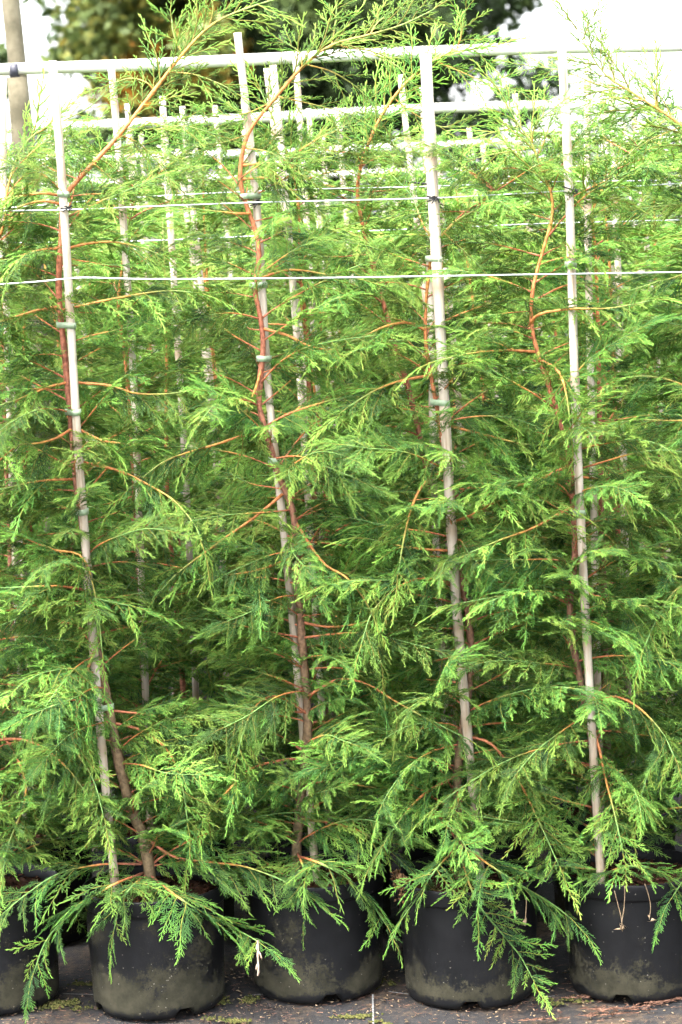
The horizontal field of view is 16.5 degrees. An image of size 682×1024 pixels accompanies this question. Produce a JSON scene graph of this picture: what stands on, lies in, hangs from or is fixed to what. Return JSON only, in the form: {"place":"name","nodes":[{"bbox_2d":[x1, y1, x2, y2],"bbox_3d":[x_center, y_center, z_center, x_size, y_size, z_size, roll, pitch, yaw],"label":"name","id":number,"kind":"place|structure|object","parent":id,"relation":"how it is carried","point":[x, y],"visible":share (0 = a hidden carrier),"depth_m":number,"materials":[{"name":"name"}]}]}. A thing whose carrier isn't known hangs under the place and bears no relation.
{"place":"outdoors","nodes":[
{"label":"outdoors","id":0,"kind":"place"},
{"bbox_2d":[9,163,645,188],"bbox_3d":[0.057,-2.729,19.081,8.501,0.107,0.044,-2,7,0],"label":"pipe rail","id":1,"kind":"object","parent":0,"point":[346,173],"visible":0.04,"depth_m":19.06,"materials":[{"name":"metal"}]},
{"bbox_2d":[0,180,679,208],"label":"wire","id":2,"kind":"object","parent":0,"point":[333,188],"visible":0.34,"depth_m":5.60,"materials":[{"name":"metal"}]},
{"bbox_2d":[0,219,681,1023],"bbox_3d":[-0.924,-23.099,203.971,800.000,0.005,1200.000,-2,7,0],"label":"ground","id":3,"kind":"structure","parent":0,"point":[76,959],"depth_m":5.29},
{"bbox_2d":[0,862,59,1014],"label":"plant pot","id":4,"kind":"object","parent":3,"relation":"on","point":[13,967],"visible":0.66,"depth_m":5.27,"materials":[{"name":"black plastic"}]},
{"bbox_2d":[0,65,183,915],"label":"cypress tree","id":5,"kind":"object","parent":4,"relation":"in","point":[10,776],"visible":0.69,"depth_m":5.20,"materials":[{"name":"green plant"}]},
{"bbox_2d":[7,77,76,806],"bbox_3d":[-0.869,-0.036,7.033,0.123,2.499,0.060,-2,7,0],"label":"timber post","id":6,"kind":"object","parent":3,"relation":"on","point":[18,95],"visible":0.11,"depth_m":6.87,"materials":[{"name":"wood"}]},
{"bbox_2d":[0,40,681,75],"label":"pipe rail","id":7,"kind":"object","parent":6,"relation":"attached to","point":[273,58],"visible":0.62,"depth_m":6.87,"materials":[{"name":"metal"}]},
{"bbox_2d":[10,63,19,77],"bbox_3d":[-0.956,-1.291,6.876,0.024,0.046,0.044,-2,7,0],"label":"rail strap","id":8,"kind":"object","parent":7,"relation":"attached to","point":[14,70],"visible":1,"depth_m":6.86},
{"bbox_2d":[0,184,90,786],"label":"cypress tree","id":9,"kind":"object","parent":3,"relation":"on","point":[29,477],"visible":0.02,"depth_m":6.58,"materials":[{"name":"green plant"}]},
{"bbox_2d":[1,811,92,944],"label":"plant pot","id":10,"kind":"object","parent":3,"relation":"on","point":[71,934],"visible":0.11,"depth_m":5.77,"materials":[{"name":"black plastic"}]},
{"bbox_2d":[0,76,28,831],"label":"bamboo cane","id":11,"kind":"object","parent":10,"relation":"in","point":[3,111],"visible":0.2,"depth_m":5.63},
{"bbox_2d":[0,100,198,823],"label":"cypress tree","id":12,"kind":"object","parent":10,"relation":"in","point":[10,520],"visible":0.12,"depth_m":5.70,"materials":[{"name":"green plant"}]},
{"bbox_2d":[2,0,101,800],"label":"timber post","id":13,"kind":"object","parent":3,"relation":"on","point":[12,19],"visible":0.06,"depth_m":6.93,"materials":[{"name":"wood"}]},
{"bbox_2d":[33,997,98,1012],"bbox_3d":[-0.617,1.117,5.320,0.157,0.005,0.097,0,7,15],"label":"moss patch","id":14,"kind":"object","parent":3,"relation":"on","point":[55,1004],"visible":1,"depth_m":5.32,"materials":[{"name":"plant"}]},
{"bbox_2d":[45,109,96,850],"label":"bamboo cane","id":15,"kind":"object","parent":3,"relation":"on","point":[48,112],"visible":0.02,"depth_m":6.41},
{"bbox_2d":[0,188,175,639],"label":"cypress tree","id":16,"kind":"object","parent":3,"relation":"on","point":[101,367],"visible":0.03,"depth_m":8.76,"materials":[{"name":"green plant"}]},
{"bbox_2d":[1,180,183,673],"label":"cypress tree","id":17,"kind":"object","parent":3,"relation":"on","point":[95,332],"visible":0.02,"depth_m":7.91,"materials":[{"name":"green plant"}]},
{"bbox_2d":[0,169,225,823],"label":"cypress tree","id":18,"kind":"object","parent":3,"relation":"on","point":[107,289],"visible":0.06,"depth_m":6.08,"materials":[{"name":"green plant"}]},
{"bbox_2d":[0,157,243,707],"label":"cypress tree","id":19,"kind":"object","parent":3,"relation":"on","point":[154,234],"visible":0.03,"depth_m":7.40,"materials":[{"name":"green plant"}]},
{"bbox_2d":[0,182,248,813],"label":"cypress tree","id":20,"kind":"object","parent":3,"relation":"on","point":[138,353],"visible":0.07,"depth_m":6.50,"materials":[{"name":"green plant"}]},
{"bbox_2d":[46,163,246,689],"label":"cypress tree","id":21,"kind":"object","parent":3,"relation":"on","point":[158,326],"visible":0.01,"depth_m":8.70,"materials":[{"name":"green plant"}]},
{"bbox_2d":[125,104,176,699],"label":"bamboo cane","id":22,"kind":"object","parent":3,"relation":"on","point":[127,115],"visible":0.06,"depth_m":7.90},
{"bbox_2d":[82,864,225,1019],"bbox_3d":[-0.417,0.972,5.310,0.324,0.272,0.324,-3,6,-7],"label":"plant pot","id":23,"kind":"object","parent":3,"relation":"on","point":[150,980],"visible":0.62,"depth_m":5.19,"materials":[{"name":"black plastic"}]},
{"bbox_2d":[48,61,119,891],"bbox_3d":[-0.556,0.015,5.161,0.067,1.986,0.020,-2,7,0],"label":"bamboo cane","id":24,"kind":"object","parent":23,"relation":"in","point":[68,283],"visible":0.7,"depth_m":5.11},
{"bbox_2d":[56,322,75,328],"bbox_3d":[-0.599,-0.407,5.120,0.053,0.016,0.025,5,10,45],"label":"tape tie","id":25,"kind":"object","parent":24,"relation":"attached to","point":[65,325],"visible":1,"depth_m":5.10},
{"bbox_2d":[0,0,361,1023],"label":"cypress tree","id":26,"kind":"object","parent":23,"relation":"in","point":[182,774],"visible":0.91,"depth_m":5.13,"materials":[{"name":"green plant"}]},
{"bbox_2d":[0,271,681,284],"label":"wire","id":27,"kind":"object","parent":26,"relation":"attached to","point":[333,277],"visible":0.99,"depth_m":4.93,"materials":[{"name":"metal"}]},
{"bbox_2d":[113,806,233,932],"bbox_3d":[-0.420,0.906,5.851,0.324,0.272,0.324,-2,7,2],"label":"plant pot","id":28,"kind":"object","parent":3,"relation":"on","point":[228,903],"visible":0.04,"depth_m":5.76,"materials":[{"name":"black plastic"}]},
{"bbox_2d":[108,65,153,832],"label":"bamboo cane","id":29,"kind":"object","parent":28,"relation":"in","point":[123,223],"visible":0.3,"depth_m":5.65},
{"bbox_2d":[0,117,314,827],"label":"cypress tree","id":30,"kind":"object","parent":28,"relation":"in","point":[180,662],"visible":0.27,"depth_m":5.66,"materials":[{"name":"green plant"}]},
{"bbox_2d":[26,211,332,847],"bbox_3d":[-0.432,0.106,6.172,0.865,1.791,0.899,-1,7,12],"label":"cypress tree","id":31,"kind":"object","parent":3,"relation":"on","point":[183,684],"visible":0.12,"depth_m":6.08,"materials":[{"name":"green plant"}]},
{"bbox_2d":[159,96,201,781],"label":"bamboo cane","id":32,"kind":"object","parent":3,"relation":"on","point":[195,683],"visible":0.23,"depth_m":6.07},
{"bbox_2d":[81,220,290,696],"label":"cypress tree","id":33,"kind":"object","parent":3,"relation":"on","point":[177,543],"visible":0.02,"depth_m":8.01,"materials":[{"name":"green plant"}]},
{"bbox_2d":[107,148,284,629],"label":"cypress tree","id":34,"kind":"object","parent":3,"relation":"on","point":[236,177],"visible":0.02,"depth_m":9.62,"materials":[{"name":"green plant"}]},
{"bbox_2d":[179,106,230,779],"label":"bamboo cane","id":35,"kind":"object","parent":3,"relation":"on","point":[201,282],"visible":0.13,"depth_m":6.49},
{"bbox_2d":[176,149,234,765],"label":"bamboo cane","id":36,"kind":"object","parent":3,"relation":"on","point":[187,220],"visible":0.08,"depth_m":7.31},
{"bbox_2d":[52,99,371,838],"bbox_3d":[-0.366,-0.097,6.594,1.060,2.086,1.033,-3,7,-6],"label":"cypress tree","id":37,"kind":"object","parent":3,"relation":"on","point":[204,224],"visible":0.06,"depth_m":6.47,"materials":[{"name":"green plant"}]},
{"bbox_2d":[87,128,343,710],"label":"cypress tree","id":38,"kind":"object","parent":3,"relation":"on","point":[239,276],"visible":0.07,"depth_m":7.29,"materials":[{"name":"green plant"}]},
{"bbox_2d":[200,1015,251,1023],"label":"moss patch","id":39,"kind":"object","parent":3,"relation":"on","point":[234,1020],"visible":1,"depth_m":5.17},
{"bbox_2d":[213,106,260,643],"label":"bamboo cane","id":40,"kind":"object","parent":3,"relation":"on","point":[220,167],"visible":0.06,"depth_m":8.66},
{"bbox_2d":[217,994,259,1004],"bbox_3d":[-0.237,1.103,5.310,0.112,0.005,0.074,-1,7,9],"label":"moss patch","id":41,"kind":"object","parent":3,"relation":"on","point":[247,1000],"visible":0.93,"depth_m":5.30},
{"bbox_2d":[138,205,364,636],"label":"cypress tree","id":42,"kind":"object","parent":3,"relation":"on","point":[244,244],"visible":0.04,"depth_m":8.71,"materials":[{"name":"green plant"}]},
{"bbox_2d":[149,161,387,718],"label":"cypress tree","id":43,"kind":"object","parent":3,"relation":"on","point":[296,504],"visible":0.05,"depth_m":7.96,"materials":[{"name":"green plant"}]},
{"bbox_2d":[0,0,572,308],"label":"oak tree","id":44,"kind":"object","parent":3,"relation":"on","point":[110,29],"visible":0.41,"depth_m":38.77,"materials":[{"name":"green plant"}]},
{"bbox_2d":[264,68,333,778],"bbox_3d":[-0.096,-0.083,6.169,0.082,2.141,0.027,-3,7,0],"label":"bamboo cane","id":45,"kind":"object","parent":3,"relation":"on","point":[271,124],"visible":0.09,"depth_m":6.06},
{"bbox_2d":[243,850,384,1003],"bbox_3d":[-0.057,0.949,5.379,0.324,0.272,0.324,-1,7,8],"label":"plant pot","id":46,"kind":"object","parent":3,"relation":"on","point":[331,959],"visible":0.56,"depth_m":5.25,"materials":[{"name":"black plastic"}]},
{"bbox_2d":[234,32,319,881],"bbox_3d":[-0.135,-0.037,5.239,0.118,2.037,0.019,-2,7,0],"label":"bamboo cane","id":47,"kind":"object","parent":46,"relation":"in","point":[289,587],"visible":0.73,"depth_m":5.20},
{"bbox_2d":[240,193,260,200],"bbox_3d":[-0.198,-0.692,5.149,0.053,0.016,0.025,-9,10,-43],"label":"tape tie","id":48,"kind":"object","parent":47,"relation":"attached to","point":[249,196],"visible":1,"depth_m":5.13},
{"bbox_2d":[96,0,507,968],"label":"cypress tree","id":49,"kind":"object","parent":46,"relation":"in","point":[236,628],"visible":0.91,"depth_m":5.16,"materials":[{"name":"green plant"}]},
{"bbox_2d":[292,55,336,756],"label":"bamboo cane","id":50,"kind":"object","parent":3,"relation":"on","point":[298,90],"visible":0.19,"depth_m":6.44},
{"bbox_2d":[175,225,471,832],"bbox_3d":[-0.064,0.109,6.228,0.823,1.742,0.819,1,8,25],"label":"cypress tree","id":51,"kind":"object","parent":3,"relation":"on","point":[232,557],"visible":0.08,"depth_m":6.15,"materials":[{"name":"green plant"}]},
{"bbox_2d":[306,109,344,718],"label":"bamboo cane","id":52,"kind":"object","parent":3,"relation":"on","point":[308,113],"visible":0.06,"depth_m":7.33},
{"bbox_2d":[216,216,437,719],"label":"cypress tree","id":53,"kind":"object","parent":3,"relation":"on","point":[313,403],"visible":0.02,"depth_m":7.42,"materials":[{"name":"green plant"}]},
{"bbox_2d":[262,802,391,927],"bbox_3d":[-0.029,0.892,5.841,0.324,0.272,0.324,-6,8,-28],"label":"plant pot","id":54,"kind":"object","parent":3,"relation":"on","point":[386,897],"visible":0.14,"depth_m":5.77,"materials":[{"name":"black plastic"}]},
{"bbox_2d":[270,65,331,828],"bbox_3d":[-0.091,-0.075,5.702,0.080,1.996,0.018,-2,7,0],"label":"bamboo cane","id":55,"kind":"object","parent":54,"relation":"in","point":[281,147],"visible":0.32,"depth_m":5.64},
{"bbox_2d":[148,41,499,823],"bbox_3d":[-0.043,-0.171,5.754,0.847,1.941,0.824,-2,7,0],"label":"cypress tree","id":56,"kind":"object","parent":54,"relation":"in","point":[332,135],"visible":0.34,"depth_m":5.66,"materials":[{"name":"green plant"}]},
{"bbox_2d":[192,208,472,794],"bbox_3d":[-0.043,0.044,6.609,0.880,1.778,0.904,-4,7,-16],"label":"cypress tree","id":57,"kind":"object","parent":3,"relation":"on","point":[238,282],"visible":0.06,"depth_m":6.54,"materials":[{"name":"green plant"}]},
{"bbox_2d":[238,199,427,665],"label":"cypress tree","id":58,"kind":"object","parent":3,"relation":"on","point":[332,345],"visible":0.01,"depth_m":8.76,"materials":[{"name":"green plant"}]},
{"bbox_2d":[1,968,673,1023],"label":"grit","id":59,"kind":"object","parent":3,"relation":"on","point":[35,1007],"visible":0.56,"depth_m":5.21,"materials":[{"name":"gravel"}]},
{"bbox_2d":[7,964,680,1023],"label":"needle litter","id":60,"kind":"object","parent":3,"relation":"on","point":[358,1007],"visible":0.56,"depth_m":5.21,"materials":[{"name":"plant"}]},
{"bbox_2d":[335,108,368,475],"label":"bamboo cane","id":61,"kind":"object","parent":3,"relation":"on","point":[343,175],"visible":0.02,"depth_m":7.92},
{"bbox_2d":[329,1012,383,1018],"bbox_3d":[0.034,1.109,5.167,0.122,0.005,0.037,-2,7,0],"label":"moss patch","id":62,"kind":"object","parent":3,"relation":"on","point":[357,1016],"visible":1,"depth_m":5.16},
{"bbox_2d":[259,184,492,678],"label":"cypress tree","id":63,"kind":"object","parent":3,"relation":"on","point":[360,336],"visible":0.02,"depth_m":7.95,"materials":[{"name":"green plant"}]},
{"bbox_2d":[326,139,495,572],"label":"cypress tree","id":64,"kind":"object","parent":3,"relation":"on","point":[419,173],"visible":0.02,"depth_m":9.49,"materials":[{"name":"green plant"}]},
{"bbox_2d":[332,213,514,621],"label":"cypress tree","id":65,"kind":"object","parent":3,"relation":"on","point":[417,353],"depth_m":8.66,"materials":[{"name":"green plant"}]},
{"bbox_2d":[398,74,456,767],"bbox_3d":[0.237,-0.078,6.143,0.082,2.109,0.027,-3,7,0],"label":"bamboo cane","id":66,"kind":"object","parent":3,"relation":"on","point":[405,124],"visible":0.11,"depth_m":6.04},
{"bbox_2d":[312,126,585,719],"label":"cypress tree","id":67,"kind":"object","parent":3,"relation":"on","point":[460,198],"visible":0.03,"depth_m":7.28,"materials":[{"name":"green plant"}]},
{"bbox_2d":[419,88,480,743],"bbox_3d":[0.319,-0.132,6.595,0.082,2.102,0.027,-3,7,0],"label":"bamboo cane","id":68,"kind":"object","parent":3,"relation":"on","point":[459,395],"visible":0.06,"depth_m":6.57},
{"bbox_2d":[303,160,617,853],"bbox_3d":[0.298,0.022,6.186,0.916,1.896,0.952,-3,7,-5],"label":"cypress tree","id":69,"kind":"object","parent":3,"relation":"on","point":[378,234],"visible":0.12,"depth_m":6.08,"materials":[{"name":"green plant"}]},
{"bbox_2d":[399,794,526,863],"bbox_3d":[0.307,0.875,5.870,0.324,0.272,0.324,2,8,31],"label":"plant pot","id":70,"kind":"object","parent":3,"relation":"on","point":[416,853],"visible":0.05,"depth_m":5.75,"materials":[{"name":"black plastic"}]},
{"bbox_2d":[213,0,616,826],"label":"cypress tree","id":71,"kind":"object","parent":70,"relation":"in","point":[371,192],"visible":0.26,"depth_m":5.65,"materials":[{"name":"green plant"}]},
{"bbox_2d":[425,164,450,819],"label":"bamboo cane","id":72,"kind":"object","parent":70,"relation":"in","point":[430,302],"visible":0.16,"depth_m":5.71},
{"bbox_2d":[396,852,538,1009],"bbox_3d":[0.289,0.945,5.300,0.324,0.272,0.324,1,8,23],"label":"plant pot","id":73,"kind":"object","parent":3,"relation":"on","point":[445,967],"visible":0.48,"depth_m":5.17,"materials":[{"name":"black plastic"}]},
{"bbox_2d":[390,869,410,905],"bbox_3d":[0.131,0.840,5.243,0.032,0.084,0.093,-4,7,-17],"label":"dry moss","id":74,"kind":"object","parent":73,"relation":"on","point":[398,875],"visible":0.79,"depth_m":5.23,"materials":[{"name":"plant"}]},
{"bbox_2d":[420,54,485,884],"bbox_3d":[0.253,-0.007,5.155,0.090,1.968,0.026,-2,7,0],"label":"bamboo cane","id":75,"kind":"object","parent":73,"relation":"in","point":[432,175],"visible":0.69,"depth_m":5.10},
{"bbox_2d":[3,183,681,211],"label":"wire","id":76,"kind":"object","parent":75,"relation":"attached to","point":[304,201],"visible":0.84,"depth_m":5.06,"materials":[{"name":"metal"}]},
{"bbox_2d":[274,109,637,1019],"bbox_3d":[0.247,0.100,5.231,0.832,1.962,0.798,-2,7,0],"label":"cypress tree","id":77,"kind":"object","parent":73,"relation":"in","point":[422,763],"visible":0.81,"depth_m":5.13,"materials":[{"name":"green plant"}]},
{"bbox_2d":[313,135,665,788],"bbox_3d":[0.396,-0.074,6.639,1.020,1.970,0.955,-5,7,-19],"label":"cypress tree","id":78,"kind":"object","parent":3,"relation":"on","point":[458,203],"visible":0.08,"depth_m":6.51,"materials":[{"name":"green plant"}]},
{"bbox_2d":[393,195,598,714],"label":"cypress tree","id":79,"kind":"object","parent":3,"relation":"on","point":[486,368],"visible":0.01,"depth_m":7.91,"materials":[{"name":"green plant"}]},
{"bbox_2d":[416,137,639,671],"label":"cypress tree","id":80,"kind":"object","parent":3,"relation":"on","point":[530,278],"visible":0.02,"depth_m":8.65,"materials":[{"name":"green plant"}]},
{"bbox_2d":[513,94,556,654],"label":"bamboo cane","id":81,"kind":"object","parent":3,"relation":"on","point":[516,112],"visible":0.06,"depth_m":7.29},
{"bbox_2d":[423,143,677,690],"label":"cypress tree","id":82,"kind":"object","parent":3,"relation":"on","point":[545,202],"visible":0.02,"depth_m":7.38,"materials":[{"name":"green plant"}]},
{"bbox_2d":[529,994,593,1005],"bbox_3d":[0.491,1.085,5.215,0.144,0.005,0.067,-2,7,0],"label":"moss patch","id":83,"kind":"object","parent":3,"relation":"on","point":[556,1003],"visible":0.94,"depth_m":5.21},
{"bbox_2d":[456,109,681,836],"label":"cypress tree","id":84,"kind":"object","parent":3,"relation":"on","point":[609,264],"visible":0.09,"depth_m":6.13,"materials":[{"name":"green plant"}]},
{"bbox_2d":[475,209,681,790],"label":"cypress tree","id":85,"kind":"object","parent":3,"relation":"on","point":[583,296],"visible":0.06,"depth_m":6.49,"materials":[{"name":"green plant"}]},
{"bbox_2d":[485,219,679,668],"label":"cypress tree","id":86,"kind":"object","parent":3,"relation":"on","point":[623,266],"depth_m":8.00,"materials":[{"name":"green plant"}]},
{"bbox_2d":[522,102,681,744],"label":"cypress tree","id":87,"kind":"object","parent":3,"relation":"on","point":[640,241],"visible":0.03,"depth_m":7.35,"materials":[{"name":"green plant"}]},
{"bbox_2d":[574,1011,640,1016],"bbox_3d":[0.580,1.090,5.100,0.147,0.006,0.032,-3,7,-3],"label":"dead spray","id":88,"kind":"object","parent":3,"relation":"on","point":[592,1014],"visible":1,"depth_m":5.10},
{"bbox_2d":[599,70,622,621],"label":"bamboo cane","id":89,"kind":"object","parent":3,"relation":"on","point":[603,88],"visible":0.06,"depth_m":6.42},
{"bbox_2d":[548,791,677,914],"bbox_3d":[0.679,0.862,5.851,0.324,0.272,0.324,-2,7,1],"label":"plant pot","id":90,"kind":"object","parent":3,"relation":"on","point":[559,898],"visible":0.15,"depth_m":5.78,"materials":[{"name":"black plastic"}]},
{"bbox_2d":[416,104,681,811],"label":"cypress tree","id":91,"kind":"object","parent":90,"relation":"in","point":[634,280],"visible":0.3,"depth_m":5.70,"materials":[{"name":"green plant"}]},
{"bbox_2d":[584,61,603,812],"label":"bamboo cane","id":92,"kind":"object","parent":90,"relation":"in","point":[593,515],"visible":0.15,"depth_m":5.68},
{"bbox_2d":[579,1005,656,1012],"bbox_3d":[0.606,1.084,5.130,0.172,0.007,0.050,-1,7,9],"label":"dead spray","id":93,"kind":"object","parent":3,"relation":"on","point":[605,1008],"visible":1,"depth_m":5.13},
{"bbox_2d":[607,38,632,778],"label":"bamboo cane","id":94,"kind":"object","parent":3,"relation":"on","point":[610,74],"visible":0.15,"depth_m":6.09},
{"bbox_2d":[561,847,681,1002],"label":"plant pot","id":95,"kind":"object","parent":3,"relation":"on","point":[634,968],"visible":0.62,"depth_m":5.16,"materials":[{"name":"black plastic"}]},
{"bbox_2d":[379,59,681,909],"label":"cypress tree","id":96,"kind":"object","parent":95,"relation":"in","point":[619,783],"visible":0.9,"depth_m":5.08,"materials":[{"name":"green plant"}]},
{"bbox_2d":[557,41,604,882],"bbox_3d":[0.525,-0.016,5.087,0.058,1.979,0.020,-2,7,0],"label":"bamboo cane","id":97,"kind":"object","parent":95,"relation":"in","point":[570,241],"visible":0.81,"depth_m":5.05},
{"bbox_2d":[492,0,681,952],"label":"cypress tree","id":98,"kind":"object","parent":95,"relation":"in","point":[675,389],"visible":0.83,"depth_m":5.07,"materials":[{"name":"green plant"}]},
{"bbox_2d":[561,216,681,641],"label":"cypress tree","id":99,"kind":"object","parent":3,"relation":"on","point":[647,330],"visible":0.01,"depth_m":8.71,"materials":[{"name":"green plant"}]},
{"bbox_2d":[565,143,681,796],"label":"cypress tree","id":100,"kind":"object","parent":3,"relation":"on","point":[663,264],"visible":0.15,"depth_m":6.03,"materials":[{"name":"green plant"}]},
{"bbox_2d":[592,200,681,653],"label":"cypress tree","id":101,"kind":"object","parent":3,"relation":"on","point":[628,276],"depth_m":8.00,"materials":[{"name":"green plant"}]},
{"bbox_2d":[609,221,681,776],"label":"cypress tree","id":102,"kind":"object","parent":3,"relation":"on","point":[675,353],"visible":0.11,"depth_m":6.45,"materials":[{"name":"green plant"}]},
{"bbox_2d":[627,68,673,730],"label":"bamboo cane","id":103,"kind":"object","parent":3,"relation":"on","point":[633,121],"visible":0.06,"depth_m":7.29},
{"bbox_2d":[624,997,681,1007],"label":"dead spray","id":104,"kind":"object","parent":3,"relation":"on","point":[653,1004],"visible":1,"depth_m":5.15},
{"bbox_2d":[0,0,681,237],"label":"sky","id":105,"kind":"structure","parent":0,"point":[627,20],"materials":[{"name":"white"}]},
{"bbox_2d":[7,99,681,132],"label":"pipe rail","id":106,"kind":"object","parent":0,"point":[441,108],"visible":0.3,"depth_m":10.41,"materials":[{"name":"metal"}]},
{"bbox_2d":[7,135,681,165],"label":"pipe rail","id":107,"kind":"object","parent":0,"point":[233,153],"visible":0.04,"depth_m":14.29,"materials":[{"name":"metal"}]},
{"bbox_2d":[15,220,677,242],"bbox_3d":[-0.010,-0.726,6.057,2.304,0.027,0.003,-2,7,0],"label":"wire","id":108,"kind":"object","parent":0,"point":[423,228],"visible":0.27,"depth_m":6.06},
{"bbox_3d":[1.024,0.847,5.860,0.324,0.272,0.324,-6,8,-29],"label":"plant pot","id":109,"kind":"object","parent":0,"visible":0},
{"bbox_2d":[602,84,681,774],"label":"cypress tree","id":110,"kind":"object","parent":109,"relation":"in","point":[668,357],"visible":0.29,"depth_m":5.76,"materials":[{"name":"green plant"}]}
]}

